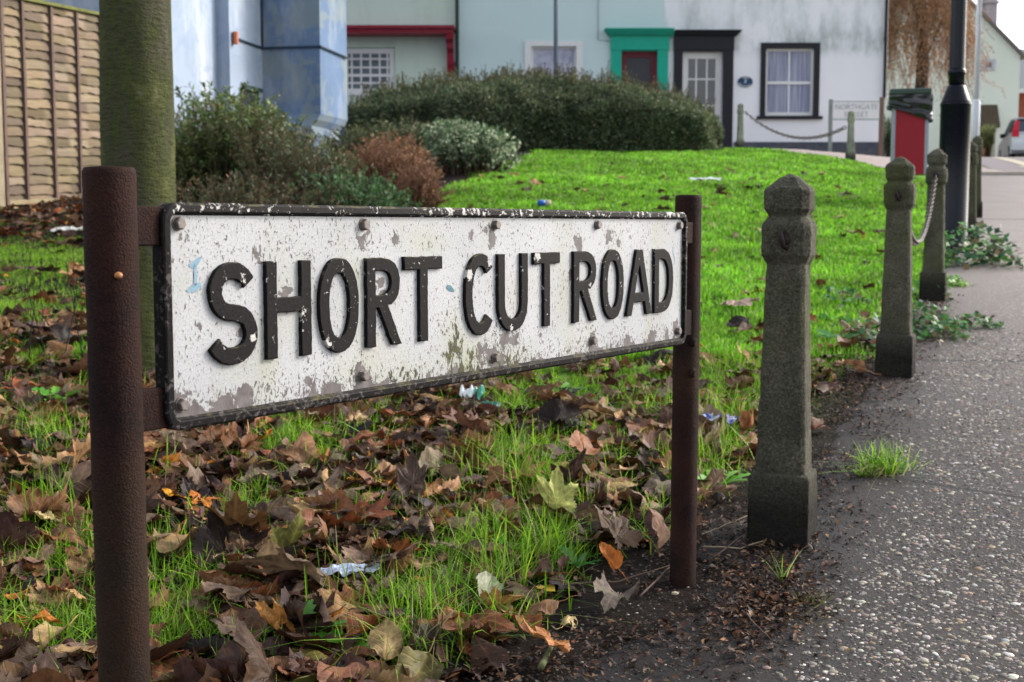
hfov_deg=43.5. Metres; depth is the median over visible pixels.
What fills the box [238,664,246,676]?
fallen leaf
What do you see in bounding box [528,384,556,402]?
fallen leaf
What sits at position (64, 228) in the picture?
litter wrapper
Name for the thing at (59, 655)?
fallen leaf
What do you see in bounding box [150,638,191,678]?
fallen leaf
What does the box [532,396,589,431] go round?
fallen leaf
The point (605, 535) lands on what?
fallen leaf
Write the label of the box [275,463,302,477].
fallen leaf
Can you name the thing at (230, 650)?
fallen leaf
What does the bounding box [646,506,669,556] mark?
fallen leaf
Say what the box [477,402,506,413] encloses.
fallen leaf
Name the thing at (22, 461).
fallen leaf
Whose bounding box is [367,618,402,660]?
fallen leaf
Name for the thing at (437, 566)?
fallen leaf
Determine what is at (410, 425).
fallen leaf
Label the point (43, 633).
fallen leaf
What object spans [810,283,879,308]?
creeping weed
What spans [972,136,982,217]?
bollard
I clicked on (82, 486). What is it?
fallen leaf
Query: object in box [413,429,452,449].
fallen leaf
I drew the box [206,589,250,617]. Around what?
fallen leaf
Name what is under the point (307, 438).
fallen leaf
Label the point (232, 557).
fallen leaf
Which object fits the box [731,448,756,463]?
fallen leaf
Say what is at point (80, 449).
fallen leaf
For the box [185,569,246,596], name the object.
fallen leaf
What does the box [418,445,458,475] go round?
fallen leaf
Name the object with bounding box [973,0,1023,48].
sky
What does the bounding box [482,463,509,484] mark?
fallen leaf
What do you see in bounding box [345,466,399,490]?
fallen leaf
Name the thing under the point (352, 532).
fallen leaf
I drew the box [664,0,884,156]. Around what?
white house
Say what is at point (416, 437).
fallen leaf
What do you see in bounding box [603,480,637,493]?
fallen leaf
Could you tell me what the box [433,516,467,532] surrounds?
fallen leaf
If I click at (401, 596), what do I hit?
fallen leaf
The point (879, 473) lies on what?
grass tuft
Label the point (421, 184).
dead bush
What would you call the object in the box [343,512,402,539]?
fallen leaf
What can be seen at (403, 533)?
fallen leaf
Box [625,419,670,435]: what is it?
fallen leaf
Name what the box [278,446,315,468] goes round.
fallen leaf
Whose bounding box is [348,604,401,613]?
fallen leaf
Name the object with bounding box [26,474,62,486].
fallen leaf
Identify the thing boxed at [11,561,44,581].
fallen leaf
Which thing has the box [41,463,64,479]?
fallen leaf
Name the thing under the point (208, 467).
fallen leaf
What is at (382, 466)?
fallen leaf
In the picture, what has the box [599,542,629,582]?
fallen leaf
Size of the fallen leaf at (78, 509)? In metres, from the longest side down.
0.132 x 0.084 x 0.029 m
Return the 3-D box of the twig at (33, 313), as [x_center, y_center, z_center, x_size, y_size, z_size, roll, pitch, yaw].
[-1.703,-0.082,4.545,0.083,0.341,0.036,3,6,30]
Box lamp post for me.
[939,0,971,253]
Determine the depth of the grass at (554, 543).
2.69 m
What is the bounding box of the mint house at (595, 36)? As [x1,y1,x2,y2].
[459,0,674,92]
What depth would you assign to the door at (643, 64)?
25.71 m
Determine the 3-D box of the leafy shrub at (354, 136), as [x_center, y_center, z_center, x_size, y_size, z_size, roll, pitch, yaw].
[-1.652,-2.623,16.839,2.292,0.712,1.808,0,5,0]
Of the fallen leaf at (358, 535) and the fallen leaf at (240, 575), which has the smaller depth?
the fallen leaf at (240, 575)
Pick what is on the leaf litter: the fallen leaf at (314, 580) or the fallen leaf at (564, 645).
the fallen leaf at (314, 580)
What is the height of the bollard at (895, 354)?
0.823 m
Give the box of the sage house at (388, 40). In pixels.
[346,0,454,104]
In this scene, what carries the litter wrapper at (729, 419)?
on the leaf litter
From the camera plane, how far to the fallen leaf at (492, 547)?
2.47 m
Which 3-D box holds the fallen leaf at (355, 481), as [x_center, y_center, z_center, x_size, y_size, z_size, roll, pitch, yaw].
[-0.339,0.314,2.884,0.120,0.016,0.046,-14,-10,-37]
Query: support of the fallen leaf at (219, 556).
on the leaf litter
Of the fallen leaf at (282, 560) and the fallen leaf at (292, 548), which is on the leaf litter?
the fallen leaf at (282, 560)
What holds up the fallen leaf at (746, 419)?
on the leaf litter
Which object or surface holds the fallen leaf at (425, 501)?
on the ground at (630, 606)
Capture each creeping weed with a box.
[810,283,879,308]
[830,308,920,354]
[912,278,952,302]
[912,299,982,345]
[944,220,1023,270]
[946,274,968,288]
[951,310,1005,328]
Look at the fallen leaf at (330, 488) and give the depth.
2.87 m
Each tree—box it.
[99,0,175,376]
[884,0,1005,115]
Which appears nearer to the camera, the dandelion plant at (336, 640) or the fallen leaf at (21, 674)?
the fallen leaf at (21, 674)
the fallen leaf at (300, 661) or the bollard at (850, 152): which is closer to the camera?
the fallen leaf at (300, 661)
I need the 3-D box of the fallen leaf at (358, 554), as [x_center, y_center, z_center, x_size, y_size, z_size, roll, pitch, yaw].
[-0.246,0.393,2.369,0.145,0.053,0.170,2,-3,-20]
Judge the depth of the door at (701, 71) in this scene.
25.75 m
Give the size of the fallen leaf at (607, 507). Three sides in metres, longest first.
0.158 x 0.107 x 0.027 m
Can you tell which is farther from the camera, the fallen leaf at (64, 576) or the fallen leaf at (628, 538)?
the fallen leaf at (628, 538)
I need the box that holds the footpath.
[773,149,998,170]
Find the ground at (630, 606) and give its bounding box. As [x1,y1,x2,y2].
[0,150,990,681]
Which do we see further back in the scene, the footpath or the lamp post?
the footpath
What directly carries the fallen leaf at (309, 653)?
on the ground at (630, 606)
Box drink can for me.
[537,200,550,205]
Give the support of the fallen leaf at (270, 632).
on the fallen leaf at (267, 628)
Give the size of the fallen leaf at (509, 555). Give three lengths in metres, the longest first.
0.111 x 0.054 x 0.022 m
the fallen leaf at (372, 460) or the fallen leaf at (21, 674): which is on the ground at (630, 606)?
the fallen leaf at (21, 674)
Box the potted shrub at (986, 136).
[970,123,996,156]
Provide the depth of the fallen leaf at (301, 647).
1.97 m
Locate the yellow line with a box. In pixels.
[982,171,1023,171]
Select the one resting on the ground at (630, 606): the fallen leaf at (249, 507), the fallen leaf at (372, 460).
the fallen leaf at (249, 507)
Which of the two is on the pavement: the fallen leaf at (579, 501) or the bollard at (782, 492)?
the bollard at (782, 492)
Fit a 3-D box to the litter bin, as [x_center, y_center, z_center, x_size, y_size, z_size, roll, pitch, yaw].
[4.027,-1.880,13.041,0.461,1.387,0.444,1,5,15]
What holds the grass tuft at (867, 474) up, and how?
on the pavement
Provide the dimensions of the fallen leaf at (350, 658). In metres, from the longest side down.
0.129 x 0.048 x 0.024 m
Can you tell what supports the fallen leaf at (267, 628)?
on the ground at (630, 606)
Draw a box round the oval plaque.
[738,76,752,86]
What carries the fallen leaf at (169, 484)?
on the leaf litter
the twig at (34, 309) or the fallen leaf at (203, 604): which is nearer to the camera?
the fallen leaf at (203, 604)
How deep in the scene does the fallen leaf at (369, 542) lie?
2.42 m
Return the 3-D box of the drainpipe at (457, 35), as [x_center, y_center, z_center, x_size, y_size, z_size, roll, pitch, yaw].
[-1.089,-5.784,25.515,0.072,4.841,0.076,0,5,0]
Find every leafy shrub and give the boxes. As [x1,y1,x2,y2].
[174,80,331,202]
[176,169,357,205]
[213,105,373,204]
[290,164,422,206]
[311,115,450,163]
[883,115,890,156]
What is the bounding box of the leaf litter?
[0,162,925,681]
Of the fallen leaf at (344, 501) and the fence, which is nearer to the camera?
the fallen leaf at (344, 501)
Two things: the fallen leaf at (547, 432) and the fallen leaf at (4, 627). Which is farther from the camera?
the fallen leaf at (547, 432)
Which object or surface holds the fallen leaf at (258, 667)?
on the ground at (630, 606)
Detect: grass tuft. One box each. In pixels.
[766,550,801,582]
[785,586,851,617]
[786,609,832,626]
[821,437,975,495]
[845,464,888,477]
[853,461,900,479]
[947,276,985,286]
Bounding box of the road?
[982,157,1023,170]
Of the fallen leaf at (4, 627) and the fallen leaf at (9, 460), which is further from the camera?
the fallen leaf at (9, 460)
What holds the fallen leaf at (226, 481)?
on the ground at (630, 606)
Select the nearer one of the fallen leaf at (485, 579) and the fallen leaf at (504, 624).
the fallen leaf at (504, 624)
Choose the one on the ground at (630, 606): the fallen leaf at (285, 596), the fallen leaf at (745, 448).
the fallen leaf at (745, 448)
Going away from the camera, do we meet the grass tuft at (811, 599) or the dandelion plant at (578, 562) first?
the grass tuft at (811, 599)
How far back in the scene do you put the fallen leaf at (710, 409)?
3.53 m
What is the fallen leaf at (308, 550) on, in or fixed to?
on the leaf litter
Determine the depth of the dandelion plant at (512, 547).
2.53 m
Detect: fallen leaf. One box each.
[0,465,14,475]
[0,469,41,492]
[0,473,20,483]
[0,510,41,550]
[0,560,18,582]
[0,621,27,635]
[0,641,41,656]
[0,660,60,678]
[0,667,27,678]
[2,544,56,568]
[5,487,47,517]
[6,389,41,413]
[6,454,33,468]
[6,481,67,516]
[8,431,57,447]
[8,574,35,606]
[9,562,63,575]
[10,448,42,469]
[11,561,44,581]
[13,382,62,399]
[25,558,44,580]
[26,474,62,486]
[27,571,82,595]
[32,656,71,672]
[33,615,77,649]
[36,527,85,546]
[39,529,90,546]
[41,433,90,473]
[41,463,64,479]
[41,497,88,528]
[43,438,82,453]
[45,427,79,437]
[45,577,70,591]
[49,642,88,657]
[53,545,83,557]
[55,644,96,656]
[61,664,83,680]
[64,460,90,485]
[65,480,91,502]
[145,457,183,474]
[146,475,187,496]
[147,532,169,541]
[149,608,175,638]
[150,630,196,661]
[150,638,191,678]
[151,672,183,681]
[153,472,180,521]
[153,526,197,553]
[155,427,207,438]
[159,429,190,439]
[162,488,200,500]
[162,489,180,498]
[174,477,220,512]
[176,591,280,617]
[178,633,238,659]
[180,475,221,489]
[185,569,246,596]
[186,646,210,658]
[192,498,270,569]
[192,610,270,635]
[201,581,264,602]
[203,462,216,474]
[204,459,230,471]
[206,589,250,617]
[207,490,268,530]
[209,616,246,635]
[210,440,223,456]
[210,543,235,562]
[214,641,248,681]
[216,477,234,490]
[216,593,266,640]
[217,562,263,580]
[221,427,257,456]
[221,535,270,552]
[221,631,231,639]
[222,552,243,562]
[223,543,304,555]
[224,500,257,511]
[225,556,249,576]
[226,453,248,489]
[229,522,259,542]
[233,617,289,681]
[236,467,283,483]
[237,543,328,586]
[237,583,282,604]
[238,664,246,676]
[242,597,296,623]
[246,540,279,582]
[247,581,315,605]
[251,492,291,515]
[255,598,295,638]
[257,565,281,577]
[259,623,285,641]
[261,636,302,654]
[265,595,280,608]
[266,656,291,681]
[267,512,282,521]
[267,517,330,529]
[273,648,370,670]
[274,656,316,672]
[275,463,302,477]
[275,624,331,650]
[277,604,345,637]
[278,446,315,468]
[279,586,335,621]
[280,632,305,654]
[282,647,351,681]
[284,664,316,674]
[285,591,335,648]
[286,467,333,478]
[286,501,342,513]
[287,538,315,552]
[287,650,334,681]
[288,591,305,601]
[288,647,336,674]
[289,469,322,488]
[291,527,346,542]
[292,556,323,567]
[292,647,332,659]
[293,430,316,455]
[293,624,343,633]
[296,573,342,588]
[297,532,327,550]
[297,577,362,585]
[299,494,331,507]
[300,550,318,574]
[301,508,316,527]
[310,533,362,548]
[311,488,354,513]
[311,588,356,630]
[317,659,390,681]
[318,486,396,526]
[320,542,355,562]
[322,468,327,480]
[323,554,351,564]
[324,479,361,504]
[326,536,371,562]
[329,523,356,540]
[330,633,360,655]
[331,506,385,530]
[334,616,356,631]
[335,566,361,586]
[336,554,386,581]
[338,477,381,489]
[338,610,382,639]
[341,541,421,563]
[342,652,369,681]
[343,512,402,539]
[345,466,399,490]
[347,428,401,450]
[348,525,365,539]
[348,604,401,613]
[351,452,377,466]
[353,511,381,529]
[354,608,405,625]
[356,570,396,598]
[359,430,384,441]
[360,459,404,477]
[365,473,397,488]
[365,645,402,665]
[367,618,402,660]
[372,536,421,554]
[377,538,395,554]
[381,516,430,538]
[386,545,415,576]
[390,419,412,429]
[394,568,433,603]
[395,525,449,536]
[395,637,443,681]
[396,450,427,496]
[397,595,418,635]
[399,583,466,604]
[403,430,432,442]
[407,496,432,510]
[408,563,446,573]
[408,613,442,656]
[413,385,444,394]
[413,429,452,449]
[413,584,441,609]
[414,393,438,403]
[416,504,443,517]
[417,618,444,629]
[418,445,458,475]
[418,596,469,618]
[422,575,472,589]
[424,458,473,493]
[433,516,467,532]
[435,563,473,587]
[436,405,497,432]
[437,462,469,480]
[437,539,507,569]
[439,612,471,635]
[440,510,480,537]
[443,583,479,600]
[444,433,498,456]
[459,399,480,410]
[462,607,516,636]
[469,389,477,405]
[470,635,510,681]
[475,542,534,554]
[476,571,502,606]
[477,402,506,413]
[479,521,524,543]
[480,502,496,516]
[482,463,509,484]
[486,479,503,503]
[495,554,523,567]
[499,575,518,582]
[500,577,576,603]
[506,577,544,598]
[508,405,533,417]
[510,608,542,632]
[515,569,577,577]
[521,453,568,472]
[523,618,571,652]
[524,595,578,614]
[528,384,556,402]
[528,424,569,433]
[530,493,595,521]
[531,442,585,454]
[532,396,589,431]
[536,465,577,518]
[537,551,568,579]
[551,390,592,403]
[564,481,582,505]
[565,523,614,543]
[569,429,600,460]
[579,405,613,415]
[580,481,595,488]
[585,423,614,445]
[588,506,642,548]
[589,472,641,485]
[592,439,629,451]
[593,501,631,519]
[593,571,639,613]
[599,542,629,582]
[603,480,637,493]
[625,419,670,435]
[625,488,660,512]
[642,429,671,452]
[644,510,667,543]
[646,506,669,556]
[698,403,726,422]
[702,421,737,439]
[718,446,738,460]
[721,297,759,305]
[729,443,756,465]
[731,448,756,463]
[739,405,753,430]
[814,384,843,392]
[842,359,880,374]
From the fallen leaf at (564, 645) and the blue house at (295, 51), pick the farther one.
the blue house at (295, 51)
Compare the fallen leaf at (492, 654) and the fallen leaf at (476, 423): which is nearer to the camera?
the fallen leaf at (492, 654)
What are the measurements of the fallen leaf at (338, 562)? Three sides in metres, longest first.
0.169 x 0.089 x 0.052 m
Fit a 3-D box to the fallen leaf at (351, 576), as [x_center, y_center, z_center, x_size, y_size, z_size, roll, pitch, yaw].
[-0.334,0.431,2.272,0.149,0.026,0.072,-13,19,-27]
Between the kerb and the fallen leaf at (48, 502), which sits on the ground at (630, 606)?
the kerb
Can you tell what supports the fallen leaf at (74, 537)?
on the ground at (630, 606)
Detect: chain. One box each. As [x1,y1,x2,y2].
[745,111,846,139]
[912,175,937,245]
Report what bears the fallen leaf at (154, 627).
on the leaf litter
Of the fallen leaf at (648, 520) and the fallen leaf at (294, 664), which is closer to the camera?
the fallen leaf at (294, 664)
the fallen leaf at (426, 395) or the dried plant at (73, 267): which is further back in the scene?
the dried plant at (73, 267)
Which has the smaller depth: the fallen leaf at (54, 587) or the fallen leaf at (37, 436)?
the fallen leaf at (54, 587)
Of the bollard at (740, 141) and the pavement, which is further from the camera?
the bollard at (740, 141)
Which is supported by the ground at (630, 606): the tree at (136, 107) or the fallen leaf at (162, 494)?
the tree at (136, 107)
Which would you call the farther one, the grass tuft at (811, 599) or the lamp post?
the lamp post
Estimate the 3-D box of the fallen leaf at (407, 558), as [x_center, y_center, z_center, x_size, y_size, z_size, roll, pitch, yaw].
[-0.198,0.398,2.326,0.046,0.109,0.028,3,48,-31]
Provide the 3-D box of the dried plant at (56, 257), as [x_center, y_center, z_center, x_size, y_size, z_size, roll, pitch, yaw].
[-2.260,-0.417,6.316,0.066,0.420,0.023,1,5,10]
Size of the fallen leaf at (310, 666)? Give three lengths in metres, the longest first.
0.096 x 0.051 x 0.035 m
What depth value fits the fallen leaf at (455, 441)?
3.20 m
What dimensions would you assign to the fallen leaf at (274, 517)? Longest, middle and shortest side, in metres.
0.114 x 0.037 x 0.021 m
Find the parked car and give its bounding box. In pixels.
[997,117,1023,156]
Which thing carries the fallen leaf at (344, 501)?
on the ground at (630, 606)
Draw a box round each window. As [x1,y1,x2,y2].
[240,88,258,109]
[347,48,394,95]
[531,47,575,77]
[765,49,813,115]
[981,59,995,69]
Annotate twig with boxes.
[23,221,37,297]
[23,258,46,358]
[25,271,41,361]
[28,257,51,321]
[63,263,83,357]
[65,277,85,350]
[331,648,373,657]
[531,565,669,586]
[537,646,553,670]
[639,566,669,596]
[702,516,745,534]
[703,533,816,548]
[713,533,746,557]
[739,608,770,639]
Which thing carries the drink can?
on the lawn grass at (856, 253)
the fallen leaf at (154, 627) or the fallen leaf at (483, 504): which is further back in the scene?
the fallen leaf at (483, 504)
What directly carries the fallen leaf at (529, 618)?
on the ground at (630, 606)
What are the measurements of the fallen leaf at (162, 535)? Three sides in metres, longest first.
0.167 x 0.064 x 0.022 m
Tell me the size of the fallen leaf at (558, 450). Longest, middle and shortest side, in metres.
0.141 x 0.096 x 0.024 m
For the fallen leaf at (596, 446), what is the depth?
3.25 m
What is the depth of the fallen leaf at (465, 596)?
2.23 m
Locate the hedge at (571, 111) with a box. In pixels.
[346,59,724,151]
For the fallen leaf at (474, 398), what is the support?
on the ground at (630, 606)
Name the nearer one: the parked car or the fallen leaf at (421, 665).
the fallen leaf at (421, 665)
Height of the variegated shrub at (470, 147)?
0.796 m
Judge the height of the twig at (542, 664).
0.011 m
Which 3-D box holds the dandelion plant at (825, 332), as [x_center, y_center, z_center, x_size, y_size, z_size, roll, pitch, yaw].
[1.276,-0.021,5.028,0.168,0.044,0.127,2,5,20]
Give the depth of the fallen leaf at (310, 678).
1.86 m
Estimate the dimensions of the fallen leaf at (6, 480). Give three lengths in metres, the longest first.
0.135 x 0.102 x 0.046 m
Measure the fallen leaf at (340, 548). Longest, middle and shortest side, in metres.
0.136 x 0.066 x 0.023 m
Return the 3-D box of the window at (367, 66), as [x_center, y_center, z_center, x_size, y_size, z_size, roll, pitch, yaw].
[-2.862,-5.379,25.700,1.033,0.929,0.064,0,5,0]
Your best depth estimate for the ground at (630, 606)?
2.48 m
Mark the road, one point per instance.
(997, 164)
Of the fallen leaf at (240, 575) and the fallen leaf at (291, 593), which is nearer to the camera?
the fallen leaf at (291, 593)
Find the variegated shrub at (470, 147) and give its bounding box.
[409,115,529,174]
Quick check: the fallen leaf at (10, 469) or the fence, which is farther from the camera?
the fence
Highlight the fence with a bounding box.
[0,0,100,206]
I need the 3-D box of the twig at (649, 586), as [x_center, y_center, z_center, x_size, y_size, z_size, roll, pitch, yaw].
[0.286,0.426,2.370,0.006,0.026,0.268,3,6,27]
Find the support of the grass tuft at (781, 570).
on the pavement
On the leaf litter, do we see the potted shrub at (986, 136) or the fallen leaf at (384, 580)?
the fallen leaf at (384, 580)
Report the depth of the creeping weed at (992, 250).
7.85 m
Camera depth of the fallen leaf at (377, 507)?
2.60 m
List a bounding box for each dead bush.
[337,129,444,194]
[386,157,458,206]
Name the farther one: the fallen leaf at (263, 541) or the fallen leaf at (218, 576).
the fallen leaf at (263, 541)
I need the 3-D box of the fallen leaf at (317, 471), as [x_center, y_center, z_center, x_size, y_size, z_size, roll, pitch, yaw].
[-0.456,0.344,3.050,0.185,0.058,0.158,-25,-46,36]
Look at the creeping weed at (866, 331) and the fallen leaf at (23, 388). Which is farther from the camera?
the creeping weed at (866, 331)
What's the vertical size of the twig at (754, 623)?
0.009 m
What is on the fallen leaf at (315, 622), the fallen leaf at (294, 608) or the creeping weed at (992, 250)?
the fallen leaf at (294, 608)
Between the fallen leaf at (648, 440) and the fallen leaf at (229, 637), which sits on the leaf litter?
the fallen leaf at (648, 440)
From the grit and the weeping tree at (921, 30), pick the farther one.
the weeping tree at (921, 30)
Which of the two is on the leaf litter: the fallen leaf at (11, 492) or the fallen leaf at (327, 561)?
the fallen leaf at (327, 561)
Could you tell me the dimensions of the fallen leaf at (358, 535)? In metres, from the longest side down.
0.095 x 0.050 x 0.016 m
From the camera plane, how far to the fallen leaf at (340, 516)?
2.65 m
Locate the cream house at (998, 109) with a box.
[884,0,1023,156]
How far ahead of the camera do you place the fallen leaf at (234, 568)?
2.30 m
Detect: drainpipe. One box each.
[455,0,458,78]
[883,0,888,97]
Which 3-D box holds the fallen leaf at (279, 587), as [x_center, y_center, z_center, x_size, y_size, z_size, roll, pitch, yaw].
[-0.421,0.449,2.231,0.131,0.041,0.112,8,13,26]
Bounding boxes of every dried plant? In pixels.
[45,216,57,296]
[69,224,78,311]
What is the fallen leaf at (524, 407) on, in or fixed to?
on the leaf litter
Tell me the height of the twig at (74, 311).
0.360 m
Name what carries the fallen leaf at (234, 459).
on the leaf litter
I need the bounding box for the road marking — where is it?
[991,157,1023,166]
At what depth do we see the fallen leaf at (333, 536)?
2.48 m
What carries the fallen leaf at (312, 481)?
on the leaf litter
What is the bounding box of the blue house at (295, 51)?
[13,0,348,163]
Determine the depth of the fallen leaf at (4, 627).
2.08 m
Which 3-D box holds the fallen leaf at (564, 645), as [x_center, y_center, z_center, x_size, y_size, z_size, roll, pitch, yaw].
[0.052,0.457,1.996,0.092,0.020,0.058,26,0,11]
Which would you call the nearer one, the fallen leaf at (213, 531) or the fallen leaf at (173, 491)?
the fallen leaf at (213, 531)
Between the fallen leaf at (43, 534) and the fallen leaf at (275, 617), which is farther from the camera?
the fallen leaf at (43, 534)
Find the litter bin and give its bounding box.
[886,86,933,174]
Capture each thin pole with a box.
[553,0,557,75]
[971,0,981,141]
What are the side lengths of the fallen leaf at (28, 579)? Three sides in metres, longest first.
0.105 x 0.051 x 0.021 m
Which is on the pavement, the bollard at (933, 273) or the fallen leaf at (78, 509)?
the bollard at (933, 273)
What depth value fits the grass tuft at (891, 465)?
3.10 m
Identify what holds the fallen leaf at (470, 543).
on the leaf litter
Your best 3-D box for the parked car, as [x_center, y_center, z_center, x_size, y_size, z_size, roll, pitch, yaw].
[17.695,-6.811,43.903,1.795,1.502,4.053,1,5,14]
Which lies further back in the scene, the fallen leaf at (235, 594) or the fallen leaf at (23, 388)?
the fallen leaf at (23, 388)
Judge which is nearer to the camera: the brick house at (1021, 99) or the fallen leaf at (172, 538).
the fallen leaf at (172, 538)
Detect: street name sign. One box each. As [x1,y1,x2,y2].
[81,166,701,681]
[828,97,883,156]
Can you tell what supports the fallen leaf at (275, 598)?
on the leaf litter
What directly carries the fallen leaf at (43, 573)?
on the ground at (630, 606)
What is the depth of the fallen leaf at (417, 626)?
2.10 m
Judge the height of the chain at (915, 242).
0.327 m
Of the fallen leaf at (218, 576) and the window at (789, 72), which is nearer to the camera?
the fallen leaf at (218, 576)
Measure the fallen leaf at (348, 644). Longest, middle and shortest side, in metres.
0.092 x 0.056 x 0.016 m
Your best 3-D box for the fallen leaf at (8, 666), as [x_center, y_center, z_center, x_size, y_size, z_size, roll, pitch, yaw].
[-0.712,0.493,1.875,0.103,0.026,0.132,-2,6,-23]
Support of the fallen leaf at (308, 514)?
on the ground at (630, 606)
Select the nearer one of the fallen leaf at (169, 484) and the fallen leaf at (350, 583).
the fallen leaf at (350, 583)
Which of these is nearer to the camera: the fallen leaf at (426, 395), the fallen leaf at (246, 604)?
the fallen leaf at (246, 604)
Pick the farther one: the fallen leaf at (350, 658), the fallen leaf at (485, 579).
the fallen leaf at (485, 579)
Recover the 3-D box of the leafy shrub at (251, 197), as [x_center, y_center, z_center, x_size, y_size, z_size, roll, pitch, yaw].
[-1.786,-0.870,8.566,1.523,0.576,0.940,0,5,0]
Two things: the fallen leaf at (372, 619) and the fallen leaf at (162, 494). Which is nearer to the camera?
the fallen leaf at (372, 619)
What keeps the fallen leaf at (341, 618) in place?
on the ground at (630, 606)
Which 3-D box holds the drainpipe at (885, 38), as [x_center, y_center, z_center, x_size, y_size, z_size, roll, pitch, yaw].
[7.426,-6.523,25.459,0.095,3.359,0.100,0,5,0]
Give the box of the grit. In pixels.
[437,326,1014,681]
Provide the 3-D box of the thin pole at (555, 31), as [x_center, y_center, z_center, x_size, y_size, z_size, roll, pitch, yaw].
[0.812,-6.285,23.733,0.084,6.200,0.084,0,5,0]
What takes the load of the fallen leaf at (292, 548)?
on the fallen leaf
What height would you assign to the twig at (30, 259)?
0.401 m
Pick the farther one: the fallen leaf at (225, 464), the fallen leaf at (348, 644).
the fallen leaf at (225, 464)
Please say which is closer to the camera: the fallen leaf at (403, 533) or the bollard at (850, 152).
the fallen leaf at (403, 533)
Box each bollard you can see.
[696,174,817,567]
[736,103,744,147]
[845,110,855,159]
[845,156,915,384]
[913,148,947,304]
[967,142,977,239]
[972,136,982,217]
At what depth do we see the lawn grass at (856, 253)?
11.62 m
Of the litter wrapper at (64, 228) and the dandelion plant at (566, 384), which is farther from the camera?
the litter wrapper at (64, 228)
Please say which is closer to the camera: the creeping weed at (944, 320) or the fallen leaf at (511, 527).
the fallen leaf at (511, 527)
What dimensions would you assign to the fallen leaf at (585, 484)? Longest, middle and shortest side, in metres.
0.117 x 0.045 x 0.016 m
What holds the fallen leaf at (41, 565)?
on the fallen leaf at (64, 576)
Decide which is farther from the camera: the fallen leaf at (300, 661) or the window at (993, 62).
the window at (993, 62)
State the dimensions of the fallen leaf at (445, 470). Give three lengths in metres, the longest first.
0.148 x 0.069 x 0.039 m
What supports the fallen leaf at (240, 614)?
on the ground at (630, 606)
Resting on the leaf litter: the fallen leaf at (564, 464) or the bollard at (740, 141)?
the fallen leaf at (564, 464)
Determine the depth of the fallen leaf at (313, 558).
2.38 m
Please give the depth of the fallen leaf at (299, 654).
1.90 m
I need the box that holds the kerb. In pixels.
[982,172,1023,175]
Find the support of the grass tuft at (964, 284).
on the pavement
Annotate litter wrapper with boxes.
[50,226,82,231]
[320,563,379,576]
[459,384,484,399]
[482,400,500,405]
[689,177,721,179]
[701,413,736,423]
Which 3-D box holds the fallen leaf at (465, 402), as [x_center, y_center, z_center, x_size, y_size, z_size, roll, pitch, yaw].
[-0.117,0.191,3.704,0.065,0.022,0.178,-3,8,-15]
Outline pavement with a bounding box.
[556,175,1023,681]
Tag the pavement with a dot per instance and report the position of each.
(999, 295)
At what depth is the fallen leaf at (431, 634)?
2.01 m
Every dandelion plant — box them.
[32,386,84,399]
[264,599,346,645]
[311,627,369,648]
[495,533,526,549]
[536,382,586,391]
[559,546,599,566]
[698,468,750,483]
[816,329,859,339]
[818,313,846,320]
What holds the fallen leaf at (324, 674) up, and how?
on the ground at (630, 606)
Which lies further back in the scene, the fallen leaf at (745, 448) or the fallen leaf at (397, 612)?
the fallen leaf at (745, 448)
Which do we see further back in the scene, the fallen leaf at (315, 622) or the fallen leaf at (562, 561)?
the fallen leaf at (562, 561)
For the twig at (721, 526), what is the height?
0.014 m
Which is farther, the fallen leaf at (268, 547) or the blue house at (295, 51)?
the blue house at (295, 51)
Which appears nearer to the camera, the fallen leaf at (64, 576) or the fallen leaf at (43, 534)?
the fallen leaf at (64, 576)
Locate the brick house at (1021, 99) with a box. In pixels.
[1018,49,1023,117]
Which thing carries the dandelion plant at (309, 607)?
on the ground at (630, 606)
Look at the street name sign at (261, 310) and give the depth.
1.48 m
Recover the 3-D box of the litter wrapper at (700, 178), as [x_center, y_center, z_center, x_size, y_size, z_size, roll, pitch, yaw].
[2.016,-1.692,13.378,0.343,0.036,0.123,0,5,0]
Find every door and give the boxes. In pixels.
[621,52,656,89]
[682,53,721,138]
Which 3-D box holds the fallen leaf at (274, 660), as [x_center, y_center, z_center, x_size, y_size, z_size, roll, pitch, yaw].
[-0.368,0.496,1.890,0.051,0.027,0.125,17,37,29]
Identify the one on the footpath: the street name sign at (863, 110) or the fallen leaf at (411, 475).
the street name sign at (863, 110)
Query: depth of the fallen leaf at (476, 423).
3.33 m
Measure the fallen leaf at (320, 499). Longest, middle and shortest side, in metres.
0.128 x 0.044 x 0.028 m
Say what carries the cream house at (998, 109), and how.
on the ground at (630, 606)
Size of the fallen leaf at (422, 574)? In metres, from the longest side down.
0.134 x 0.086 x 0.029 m
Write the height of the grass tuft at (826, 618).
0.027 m
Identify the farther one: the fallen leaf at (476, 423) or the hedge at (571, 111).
the hedge at (571, 111)
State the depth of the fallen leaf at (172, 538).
2.48 m
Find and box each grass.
[0,217,877,681]
[67,146,945,362]
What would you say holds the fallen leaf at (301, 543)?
on the fallen leaf at (308, 550)
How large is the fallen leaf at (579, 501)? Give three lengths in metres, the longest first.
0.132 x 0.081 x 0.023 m
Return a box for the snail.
[114,272,122,278]
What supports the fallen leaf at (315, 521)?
on the ground at (630, 606)
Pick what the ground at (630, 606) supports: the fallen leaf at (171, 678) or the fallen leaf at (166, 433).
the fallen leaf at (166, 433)
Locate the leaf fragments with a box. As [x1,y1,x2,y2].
[365,291,964,681]
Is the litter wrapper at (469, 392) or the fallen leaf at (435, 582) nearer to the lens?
the fallen leaf at (435, 582)
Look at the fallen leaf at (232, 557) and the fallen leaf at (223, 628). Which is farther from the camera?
the fallen leaf at (232, 557)
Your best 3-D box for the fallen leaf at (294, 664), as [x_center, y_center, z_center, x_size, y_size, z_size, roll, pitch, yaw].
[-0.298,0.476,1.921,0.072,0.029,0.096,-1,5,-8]

